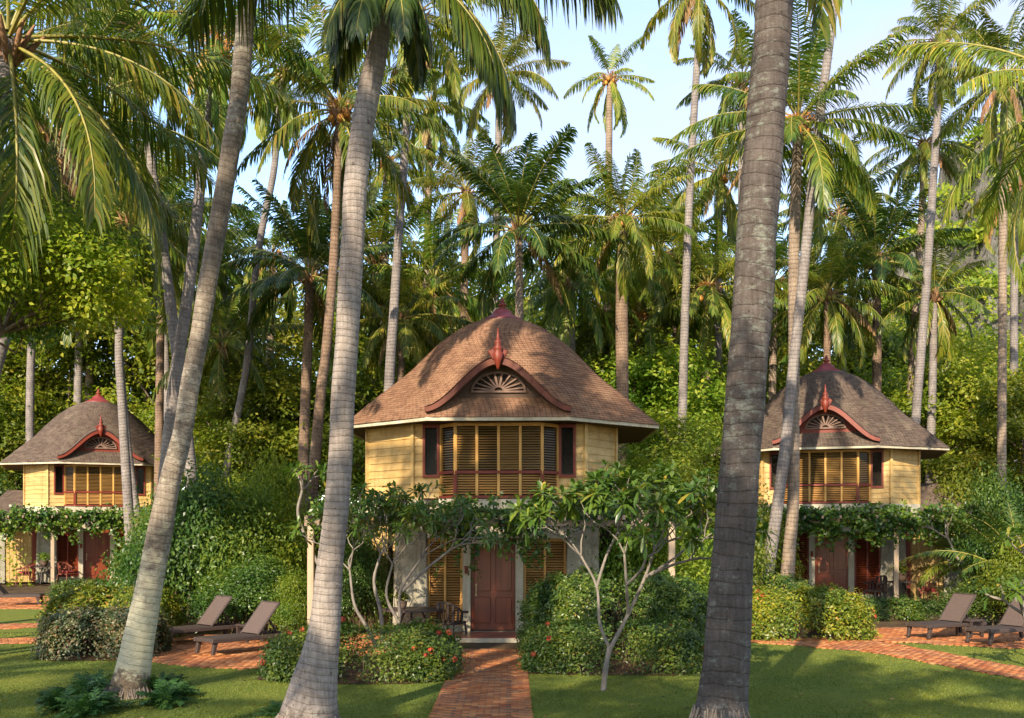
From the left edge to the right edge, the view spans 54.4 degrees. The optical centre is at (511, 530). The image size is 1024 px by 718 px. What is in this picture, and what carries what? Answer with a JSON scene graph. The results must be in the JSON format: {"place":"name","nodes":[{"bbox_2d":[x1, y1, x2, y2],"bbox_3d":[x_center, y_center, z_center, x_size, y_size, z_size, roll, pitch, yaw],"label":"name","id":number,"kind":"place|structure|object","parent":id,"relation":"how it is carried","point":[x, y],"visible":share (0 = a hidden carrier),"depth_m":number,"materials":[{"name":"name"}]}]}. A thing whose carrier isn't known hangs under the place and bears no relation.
{"place":"outdoors","nodes":[
{"label":"outdoors","id":0,"kind":"place"},
{"bbox_2d":[100,634,418,669],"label":"brick patio","id":1,"kind":"structure","parent":0,"point":[240,655],"depth_m":20.95,"materials":[{"name":"red brick"}]},
{"bbox_2d":[193,601,282,654],"bbox_3d":[-5.739,2.066,21.351,0.740,1.009,2.000,0,0,41],"label":"sun lounger","id":2,"kind":"object","parent":1,"relation":"on","point":[258,620],"visible":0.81,"depth_m":21.41,"materials":[{"name":"wood"}]},
{"bbox_2d":[284,479,510,648],"bbox_3d":[-2.524,0.768,21.853,4.946,3.771,2.694,0,0,15],"label":"frangipani tree","id":3,"kind":"object","parent":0,"point":[409,511],"visible":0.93,"depth_m":21.70,"materials":[{"name":"green plant"}]},
{"bbox_2d":[447,649,516,717],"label":"brick path","id":4,"kind":"structure","parent":0,"point":[496,683],"depth_m":16.63,"materials":[{"name":"red brick"}]},
{"bbox_2d":[0,536,1000,648],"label":"ground","id":5,"kind":"structure","parent":0,"point":[43,588],"depth_m":28.36,"materials":[{"name":"red brick"}]},
{"bbox_2d":[2,515,123,583],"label":"pergola","id":6,"kind":"object","parent":5,"relation":"on","point":[52,558],"visible":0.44,"depth_m":43.03,"materials":[{"name":"white wood"}]},
{"bbox_2d":[0,503,149,545],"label":"climbing vine","id":7,"kind":"object","parent":6,"relation":"on","point":[106,520],"visible":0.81,"depth_m":43.05,"materials":[{"name":"green plant"}]},
{"bbox_2d":[0,389,154,583],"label":"villa","id":8,"kind":"object","parent":5,"relation":"on","point":[69,457],"visible":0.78,"depth_m":44.97,"materials":[{"name":"yellow wood"}]},
{"bbox_2d":[64,464,135,506],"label":"bay window","id":9,"kind":"structure","parent":8,"relation":"in","point":[82,466],"depth_m":44.76,"materials":[{"name":"brown wood"}]},
{"bbox_2d":[0,330,155,483],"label":"forest tree","id":10,"kind":"object","parent":5,"relation":"on","point":[16,399],"visible":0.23,"depth_m":56.57,"materials":[{"name":"green plant"}]},
{"bbox_2d":[0,0,236,376],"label":"coconut palm","id":11,"kind":"object","parent":5,"relation":"on","point":[166,224],"visible":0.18,"depth_m":25.84,"materials":[{"name":"green plant"}]},
{"bbox_2d":[9,287,264,425],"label":"forest tree","id":12,"kind":"object","parent":5,"relation":"on","point":[131,348],"visible":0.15,"depth_m":57.16,"materials":[{"name":"green plant"}]},
{"bbox_2d":[7,0,277,612],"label":"coconut palm","id":13,"kind":"object","parent":5,"relation":"on","point":[170,303],"visible":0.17,"depth_m":30.89,"materials":[{"name":"green plant"}]},
{"bbox_2d":[47,107,251,591],"bbox_3d":[-13.855,-6.209,36.183,9.425,17.502,8.408,0,0,0],"label":"coconut palm","id":14,"kind":"object","parent":5,"relation":"on","point":[127,493],"visible":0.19,"depth_m":35.88,"materials":[{"name":"green plant"}]},
{"bbox_2d":[108,135,260,496],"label":"coconut palm","id":15,"kind":"object","parent":5,"relation":"on","point":[159,411],"visible":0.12,"depth_m":43.86,"materials":[{"name":"green plant"}]},
{"bbox_2d":[81,441,301,630],"bbox_3d":[-8.235,0.181,26.426,3.798,5.041,5.124,0,0,40],"label":"shrub","id":16,"kind":"object","parent":5,"relation":"on","point":[183,546],"visible":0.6,"depth_m":25.71,"materials":[{"name":"green plant"}]},
{"bbox_2d":[128,274,303,469],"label":"coconut palm","id":17,"kind":"object","parent":5,"relation":"on","point":[227,354],"visible":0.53,"depth_m":43.47,"materials":[{"name":"green plant"}]},
{"bbox_2d":[111,0,327,485],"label":"coconut palm","id":18,"kind":"object","parent":5,"relation":"on","point":[213,117],"visible":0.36,"depth_m":28.84,"materials":[{"name":"green plant"}]},
{"bbox_2d":[150,363,327,509],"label":"forest tree","id":19,"kind":"object","parent":5,"relation":"on","point":[215,436],"visible":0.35,"depth_m":42.60,"materials":[{"name":"green plant"}]},
{"bbox_2d":[176,545,306,633],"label":"shrub","id":20,"kind":"object","parent":5,"relation":"on","point":[244,602],"visible":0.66,"depth_m":24.59,"materials":[{"name":"green plant"}]},
{"bbox_2d":[170,464,318,629],"bbox_3d":[-6.918,0.430,27.038,4.514,4.494,3.700,0,0,-20],"label":"shrub","id":21,"kind":"object","parent":5,"relation":"on","point":[280,551],"visible":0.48,"depth_m":26.38,"materials":[{"name":"green plant"}]},
{"bbox_2d":[227,438,322,587],"bbox_3d":[-6.842,-0.007,29.115,3.290,5.340,4.479,0,0,0],"label":"shrub","id":22,"kind":"object","parent":5,"relation":"on","point":[269,473],"visible":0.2,"depth_m":28.68,"materials":[{"name":"green plant"}]},
{"bbox_2d":[222,200,327,460],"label":"coconut palm","id":23,"kind":"object","parent":5,"relation":"on","point":[290,305],"visible":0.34,"depth_m":46.54,"materials":[{"name":"green plant"}]},
{"bbox_2d":[263,565,306,631],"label":"shrub","id":24,"kind":"object","parent":5,"relation":"on","point":[290,608],"visible":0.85,"depth_m":23.94,"materials":[{"name":"green plant"}]},
{"bbox_2d":[205,339,369,509],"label":"forest tree","id":25,"kind":"object","parent":5,"relation":"on","point":[291,377],"visible":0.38,"depth_m":42.93,"materials":[{"name":"green plant"}]},
{"bbox_2d":[221,0,363,482],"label":"coconut palm","id":26,"kind":"object","parent":5,"relation":"on","point":[260,128],"visible":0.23,"depth_m":41.87,"materials":[{"name":"grey plant"}]},
{"bbox_2d":[217,178,403,516],"bbox_3d":[-8.071,-5.704,40.072,7.662,16.393,7.616,0,0,0],"label":"coconut palm","id":27,"kind":"object","parent":5,"relation":"on","point":[283,282],"visible":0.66,"depth_m":39.80,"materials":[{"name":"green plant"}]},
{"bbox_2d":[237,331,428,512],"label":"forest tree","id":28,"kind":"object","parent":5,"relation":"on","point":[359,465],"visible":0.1,"depth_m":42.18,"materials":[{"name":"green plant"}]},
{"bbox_2d":[226,0,456,593],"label":"coconut palm","id":29,"kind":"object","parent":5,"relation":"on","point":[339,117],"visible":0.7,"depth_m":30.86,"materials":[{"name":"green plant"}]},
{"bbox_2d":[306,526,393,633],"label":"shrub","id":30,"kind":"object","parent":5,"relation":"on","point":[366,556],"visible":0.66,"depth_m":25.01,"materials":[{"name":"green plant"}]},
{"bbox_2d":[288,177,472,532],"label":"coconut palm","id":31,"kind":"object","parent":5,"relation":"on","point":[383,237],"visible":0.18,"depth_m":45.23,"materials":[{"name":"green plant"}]},
{"bbox_2d":[314,104,458,324],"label":"coconut palm","id":32,"kind":"object","parent":5,"relation":"on","point":[377,182],"visible":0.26,"depth_m":51.49,"materials":[{"name":"green plant"}]},
{"bbox_2d":[334,252,471,384],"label":"coconut palm","id":33,"kind":"object","parent":5,"relation":"on","point":[405,329],"visible":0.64,"depth_m":40.51,"materials":[{"name":"green plant"}]},
{"bbox_2d":[315,0,523,390],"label":"coconut palm","id":34,"kind":"object","parent":5,"relation":"on","point":[449,68],"visible":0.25,"depth_m":33.89,"materials":[{"name":"green plant"}]},
{"bbox_2d":[383,56,492,311],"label":"coconut palm","id":35,"kind":"object","parent":5,"relation":"on","point":[430,140],"visible":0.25,"depth_m":51.74,"materials":[{"name":"green plant"}]},
{"bbox_2d":[363,208,524,355],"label":"coconut palm","id":36,"kind":"object","parent":5,"relation":"on","point":[432,280],"visible":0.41,"depth_m":43.29,"materials":[{"name":"green plant"}]},
{"bbox_2d":[392,125,523,323],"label":"coconut palm","id":37,"kind":"object","parent":5,"relation":"on","point":[469,200],"visible":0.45,"depth_m":49.44,"materials":[{"name":"green plant"}]},
{"bbox_2d":[304,515,674,623],"bbox_3d":[-0.517,1.295,23.929,8.750,3.270,1.750,0,0,1],"label":"pergola","id":38,"kind":"object","parent":5,"relation":"on","point":[311,564],"visible":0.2,"depth_m":23.40,"materials":[{"name":"white wood"}]},
{"bbox_2d":[306,489,667,580],"bbox_3d":[-0.587,0.082,23.743,8.886,2.238,1.945,0,0,1],"label":"climbing vine","id":39,"kind":"object","parent":38,"relation":"on","point":[494,512],"visible":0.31,"depth_m":23.29,"materials":[{"name":"green plant"}]},
{"bbox_2d":[430,4,570,312],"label":"coconut palm","id":40,"kind":"object","parent":5,"relation":"on","point":[511,54],"visible":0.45,"depth_m":49.73,"materials":[{"name":"green plant"}]},
{"bbox_2d":[353,298,659,642],"bbox_3d":[-0.272,-1.805,27.745,8.345,9.470,8.749,0,0,1],"label":"villa","id":41,"kind":"object","parent":5,"relation":"on","point":[506,401],"visible":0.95,"depth_m":24.97,"materials":[{"name":"wood"}]},
{"bbox_2d":[427,539,462,624],"bbox_3d":[-1.679,1.296,25.024,0.885,2.167,0.100,0,0,1],"label":"louvred window","id":42,"kind":"structure","parent":41,"relation":"in","point":[429,541],"depth_m":25.01,"materials":[{"name":"brown wood"}]},
{"bbox_2d":[471,539,514,629],"bbox_3d":[-0.474,1.365,24.951,1.114,2.290,0.145,0,0,1],"label":"door","id":43,"kind":"structure","parent":41,"relation":"in","point":[492,596],"depth_m":24.95,"materials":[{"name":"brown wood"}]},
{"bbox_2d":[439,422,558,497],"bbox_3d":[-0.327,-1.720,24.756,3.016,1.870,0.541,0,0,1],"label":"bay window","id":44,"kind":"structure","parent":41,"relation":"in","point":[442,473],"depth_m":24.54,"materials":[{"name":"brown wood"}]},
{"bbox_2d":[430,123,624,327],"bbox_3d":[0.455,-5.851,36.092,6.962,16.781,6.885,0,0,33],"label":"coconut palm","id":45,"kind":"object","parent":5,"relation":"on","point":[517,196],"visible":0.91,"depth_m":35.36,"materials":[{"name":"green plant"}]},
{"bbox_2d":[476,201,664,362],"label":"coconut palm","id":46,"kind":"object","parent":5,"relation":"on","point":[564,331],"visible":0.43,"depth_m":41.33,"materials":[{"name":"green plant"}]},
{"bbox_2d":[563,35,654,354],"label":"coconut palm","id":47,"kind":"object","parent":5,"relation":"on","point":[613,96],"visible":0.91,"depth_m":46.85,"materials":[{"name":"green plant"}]},
{"bbox_2d":[540,142,711,597],"bbox_3d":[3.936,-5.745,36.888,6.377,16.540,5.824,0,0,27],"label":"coconut palm","id":48,"kind":"object","parent":5,"relation":"on","point":[621,225],"visible":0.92,"depth_m":36.68,"materials":[{"name":"green plant"}]},
{"bbox_2d":[575,250,718,465],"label":"coconut palm","id":49,"kind":"object","parent":5,"relation":"on","point":[642,317],"visible":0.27,"depth_m":43.14,"materials":[{"name":"green plant"}]},
{"bbox_2d":[579,321,726,477],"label":"forest tree","id":50,"kind":"object","parent":5,"relation":"on","point":[654,372],"visible":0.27,"depth_m":40.65,"materials":[{"name":"green plant"}]},
{"bbox_2d":[594,451,714,631],"bbox_3d":[3.829,0.280,26.144,4.870,4.832,3.118,0,0,-30],"label":"shrub","id":51,"kind":"object","parent":5,"relation":"on","point":[634,556],"visible":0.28,"depth_m":25.30,"materials":[{"name":"green plant"}]},
{"bbox_2d":[581,163,735,392],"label":"coconut palm","id":52,"kind":"object","parent":5,"relation":"on","point":[659,234],"visible":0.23,"depth_m":44.03,"materials":[{"name":"green plant"}]},
{"bbox_2d":[640,0,754,477],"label":"coconut palm","id":53,"kind":"object","parent":5,"relation":"on","point":[684,14],"visible":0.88,"depth_m":36.88,"materials":[{"name":"green plant"}]},
{"bbox_2d":[618,402,785,528],"bbox_3d":[5.763,-1.046,35.407,7.347,7.251,7.994,0,0,0],"label":"forest tree","id":54,"kind":"object","parent":5,"relation":"on","point":[665,433],"visible":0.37,"depth_m":34.33,"materials":[{"name":"green plant"}]},
{"bbox_2d":[629,215,787,480],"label":"coconut palm","id":55,"kind":"object","parent":5,"relation":"on","point":[706,293],"visible":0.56,"depth_m":42.32,"materials":[{"name":"green plant"}]},
{"bbox_2d":[643,100,791,471],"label":"coconut palm","id":56,"kind":"object","parent":5,"relation":"on","point":[721,197],"visible":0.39,"depth_m":46.59,"materials":[{"name":"green plant"}]},
{"bbox_2d":[673,8,809,203],"bbox_3d":[9.250,-8.956,40.071,5.564,22.888,5.055,0,0,0],"label":"coconut palm","id":57,"kind":"object","parent":5,"relation":"on","point":[739,61],"visible":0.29,"depth_m":39.88,"materials":[{"name":"green plant"}]},
{"bbox_2d":[758,0,836,619],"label":"coconut palm","id":58,"kind":"object","parent":5,"relation":"on","point":[775,519],"visible":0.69,"depth_m":28.48,"materials":[{"name":"grey plant"}]},
{"bbox_2d":[669,0,938,605],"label":"coconut palm","id":59,"kind":"object","parent":5,"relation":"on","point":[798,132],"visible":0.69,"depth_m":29.12,"materials":[{"name":"green plant"}]},
{"bbox_2d":[711,355,964,601],"bbox_3d":[13.234,-1.953,37.388,11.069,9.470,8.749,0,0,18],"label":"villa","id":60,"kind":"object","parent":5,"relation":"on","point":[862,441],"visible":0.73,"depth_m":34.91,"materials":[{"name":"wood"}]},
{"bbox_2d":[784,449,870,503],"bbox_3d":[11.012,-1.868,34.967,3.016,1.870,0.541,0,0,18],"label":"bay window","id":61,"kind":"structure","parent":60,"relation":"in","point":[846,485],"depth_m":34.69,"materials":[{"name":"brown wood"}]},
{"bbox_2d":[815,532,847,594],"bbox_3d":[11.261,1.217,35.088,1.114,2.290,0.145,0,0,18],"label":"door","id":62,"kind":"structure","parent":60,"relation":"in","point":[830,567],"depth_m":35.10,"materials":[{"name":"brown wood"}]},
{"bbox_2d":[770,225,919,370],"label":"coconut palm","id":63,"kind":"object","parent":5,"relation":"on","point":[831,303],"visible":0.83,"depth_m":43.21,"materials":[{"name":"green plant"}]},
{"bbox_2d":[776,134,917,371],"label":"coconut palm","id":64,"kind":"object","parent":5,"relation":"on","point":[836,218],"visible":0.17,"depth_m":49.21,"materials":[{"name":"green plant"}]},
{"bbox_2d":[769,515,972,602],"bbox_3d":[12.039,1.147,33.760,6.500,3.270,1.750,0,0,18],"label":"pergola","id":65,"kind":"object","parent":5,"relation":"on","point":[896,570],"visible":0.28,"depth_m":32.97,"materials":[{"name":"white wood"}]},
{"bbox_2d":[761,499,968,553],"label":"climbing vine","id":66,"kind":"object","parent":65,"relation":"on","point":[873,528],"visible":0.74,"depth_m":33.06,"materials":[{"name":"green plant"}]},
{"bbox_2d":[787,169,972,391],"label":"coconut palm","id":67,"kind":"object","parent":5,"relation":"on","point":[870,227],"visible":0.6,"depth_m":45.33,"materials":[{"name":"green plant"}]},
{"bbox_2d":[810,294,989,418],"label":"forest tree","id":68,"kind":"object","parent":5,"relation":"on","point":[894,340],"visible":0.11,"depth_m":57.84,"materials":[{"name":"green plant"}]},
{"bbox_2d":[855,82,990,417],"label":"coconut palm","id":69,"kind":"object","parent":5,"relation":"on","point":[921,162],"visible":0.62,"depth_m":45.84,"materials":[{"name":"green plant"}]},
{"bbox_2d":[868,230,997,482],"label":"coconut palm","id":70,"kind":"object","parent":5,"relation":"on","point":[940,328],"visible":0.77,"depth_m":43.81,"materials":[{"name":"green plant"}]},
{"bbox_2d":[852,291,1023,480],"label":"forest tree","id":71,"kind":"object","parent":5,"relation":"on","point":[964,334],"visible":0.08,"depth_m":60.10,"materials":[{"name":"green plant"}]},
{"bbox_2d":[864,0,1013,423],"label":"coconut palm","id":72,"kind":"object","parent":5,"relation":"on","point":[936,100],"visible":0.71,"depth_m":41.85,"materials":[{"name":"green plant"}]},
{"bbox_2d":[888,575,1006,624],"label":"shrub","id":73,"kind":"object","parent":5,"relation":"on","point":[974,609],"visible":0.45,"depth_m":26.74,"materials":[{"name":"green plant"}]},
{"bbox_2d":[884,337,1023,490],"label":"forest tree","id":74,"kind":"object","parent":5,"relation":"on","point":[949,429],"visible":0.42,"depth_m":44.74,"materials":[{"name":"green plant"}]},
{"bbox_2d":[890,0,1023,290],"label":"coconut palm","id":75,"kind":"object","parent":5,"relation":"on","point":[983,154],"visible":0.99,"depth_m":26.05,"materials":[{"name":"green plant"}]},
{"bbox_2d":[914,500,1023,603],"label":"clump palm","id":76,"kind":"object","parent":5,"relation":"on","point":[990,517],"visible":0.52,"depth_m":28.80,"materials":[{"name":"green plant"}]},
{"bbox_2d":[921,8,1023,489],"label":"coconut palm","id":77,"kind":"object","parent":5,"relation":"on","point":[1009,109],"visible":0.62,"depth_m":35.88,"materials":[{"name":"green plant"}]},
{"bbox_2d":[921,361,1023,522],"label":"forest tree","id":78,"kind":"object","parent":5,"relation":"on","point":[1013,424],"visible":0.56,"depth_m":41.90,"materials":[{"name":"green plant"}]},
{"bbox_2d":[933,448,1023,613],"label":"shrub","id":79,"kind":"object","parent":5,"relation":"on","point":[999,497],"visible":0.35,"depth_m":30.55,"materials":[{"name":"green plant"}]},
{"bbox_2d":[952,132,1023,518],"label":"coconut palm","id":80,"kind":"object","parent":5,"relation":"on","point":[1013,318],"visible":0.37,"depth_m":47.85,"materials":[{"name":"green plant"}]},
{"bbox_2d":[965,515,1023,618],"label":"shrub","id":81,"kind":"object","parent":5,"relation":"on","point":[1005,572],"visible":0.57,"depth_m":26.04,"materials":[{"name":"green plant"}]},
{"bbox_2d":[0,609,1023,717],"bbox_3d":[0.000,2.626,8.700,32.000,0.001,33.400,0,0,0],"label":"lawn","id":82,"kind":"structure","parent":0,"point":[658,690],"depth_m":16.50,"materials":[{"name":"green plant"}]},
{"bbox_2d":[37,649,115,660],"bbox_3d":[-8.572,2.610,20.889,2.532,0.001,1.930,0,0,0],"label":"planting bed","id":83,"kind":"object","parent":82,"relation":"on","point":[89,657],"visible":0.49,"depth_m":20.39,"materials":[{"name":"soil"}]},
{"bbox_2d":[28,598,178,660],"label":"hedge","id":84,"kind":"object","parent":83,"relation":"on","point":[66,628],"visible":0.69,"depth_m":20.23,"materials":[{"name":"green plant"}]},
{"bbox_2d":[35,669,129,717],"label":"fern clump","id":85,"kind":"object","parent":82,"relation":"on","point":[85,696],"visible":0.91,"depth_m":14.31,"materials":[{"name":"green plant"}]},
{"bbox_2d":[0,178,181,341],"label":"leafy tree","id":86,"kind":"object","parent":82,"relation":"on","point":[74,282],"visible":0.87,"depth_m":20.09,"materials":[{"name":"green plant"}]},
{"bbox_2d":[0,0,292,306],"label":"coconut palm","id":87,"kind":"object","parent":82,"relation":"on","point":[28,186],"visible":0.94,"depth_m":19.62,"materials":[{"name":"green plant"}]},
{"bbox_2d":[123,671,202,709],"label":"fern clump","id":88,"kind":"object","parent":82,"relation":"on","point":[167,691],"visible":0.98,"depth_m":14.91,"materials":[{"name":"green plant"}]},
{"bbox_2d":[102,0,257,699],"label":"coconut palm","id":89,"kind":"object","parent":82,"relation":"on","point":[133,667],"visible":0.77,"depth_m":15.66,"materials":[{"name":"grey plant"}]},
{"bbox_2d":[257,662,461,683],"bbox_3d":[-2.738,2.610,18.328,3.624,0.001,2.866,0,0,0],"label":"planting bed","id":90,"kind":"object","parent":82,"relation":"on","point":[352,675],"visible":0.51,"depth_m":17.75,"materials":[{"name":"soil"}]},
{"bbox_2d":[250,614,469,684],"bbox_3d":[-2.705,2.128,18.358,3.874,1.118,3.219,0,0,0],"label":"hedge","id":91,"kind":"object","parent":90,"relation":"on","point":[438,649],"visible":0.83,"depth_m":17.32,"materials":[{"name":"green plant"}]},
{"bbox_2d":[172,0,622,717],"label":"coconut palm","id":92,"kind":"object","parent":82,"relation":"on","point":[350,26],"visible":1,"depth_m":13.16,"materials":[{"name":"grey plant"}]},
{"bbox_2d":[525,660,700,674],"bbox_3d":[1.991,2.610,18.990,3.654,0.001,2.152,0,0,0],"label":"planting bed","id":93,"kind":"object","parent":82,"relation":"on","point":[617,668],"visible":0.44,"depth_m":18.64,"materials":[{"name":"soil"}]},
{"bbox_2d":[513,609,704,676],"bbox_3d":[1.937,2.111,18.976,3.850,1.158,2.427,0,0,0],"label":"hedge","id":94,"kind":"object","parent":93,"relation":"on","point":[677,642],"visible":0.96,"depth_m":18.25,"materials":[{"name":"green plant"}]},
{"bbox_2d":[501,458,779,690],"bbox_3d":[1.981,0.762,16.500,4.022,3.845,3.631,0,0,32],"label":"frangipani tree","id":95,"kind":"object","parent":82,"relation":"on","point":[668,496],"visible":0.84,"depth_m":15.83,"materials":[{"name":"green plant"}]},
{"bbox_2d":[583,643,703,655],"bbox_3d":[2.433,2.610,21.784,4.247,0.001,2.434,0,0,0],"label":"planting bed","id":96,"kind":"object","parent":82,"relation":"on","point":[617,651],"visible":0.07,"depth_m":21.40,"materials":[{"name":"soil"}]},
{"bbox_2d":[513,563,708,657],"bbox_3d":[2.359,1.698,21.793,4.690,2.022,3.024,0,0,0],"label":"hedge","id":97,"kind":"object","parent":96,"relation":"on","point":[663,591],"visible":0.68,"depth_m":20.97,"materials":[{"name":"green plant"}]},
{"bbox_2d":[658,0,851,717],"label":"coconut palm","id":98,"kind":"object","parent":82,"relation":"on","point":[723,690],"visible":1,"depth_m":12.48,"materials":[{"name":"grey plant"}]},
{"bbox_2d":[753,627,869,639],"bbox_3d":[7.035,2.602,24.930,3.964,0.016,3.438,0,0,0],"label":"planting bed","id":99,"kind":"object","parent":82,"relation":"on","point":[809,634],"visible":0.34,"depth_m":24.83,"materials":[{"name":"soil"}]},
{"bbox_2d":[751,579,882,641],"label":"hedge","id":100,"kind":"object","parent":99,"relation":"on","point":[840,606],"visible":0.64,"depth_m":23.63,"materials":[{"name":"green plant"}]},
{"label":"planting bed","id":101,"kind":"structure","parent":82,"relation":"on","visible":0},
{"bbox_2d":[29,580,189,644],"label":"hedge","id":102,"kind":"object","parent":101,"relation":"on","point":[87,592],"visible":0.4,"depth_m":23.01,"materials":[{"name":"green plant"}]},
{"bbox_2d":[0,0,1023,502],"label":"sky","id":103,"kind":"structure","parent":0,"point":[864,23],"materials":[{"name":"blue"}]},
{"bbox_2d":[751,636,1023,680],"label":"curved path","id":104,"kind":"structure","parent":0,"point":[936,657],"depth_m":21.14,"materials":[{"name":"brick"}]},
{"bbox_2d":[860,627,1023,648],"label":"side patio","id":105,"kind":"structure","parent":0,"point":[950,637],"depth_m":23.91,"materials":[{"name":"brick"}]},
{"bbox_2d":[882,79,1023,358],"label":"hill","id":106,"kind":"structure","parent":0,"point":[984,252],"depth_m":135.15,"materials":[{"name":"plant"}]},
{"bbox_2d":[812,79,1023,358],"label":"hill scrub","id":107,"kind":"object","parent":106,"relation":"on","point":[990,281],"visible":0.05,"depth_m":133.50,"materials":[{"name":"green plant"}]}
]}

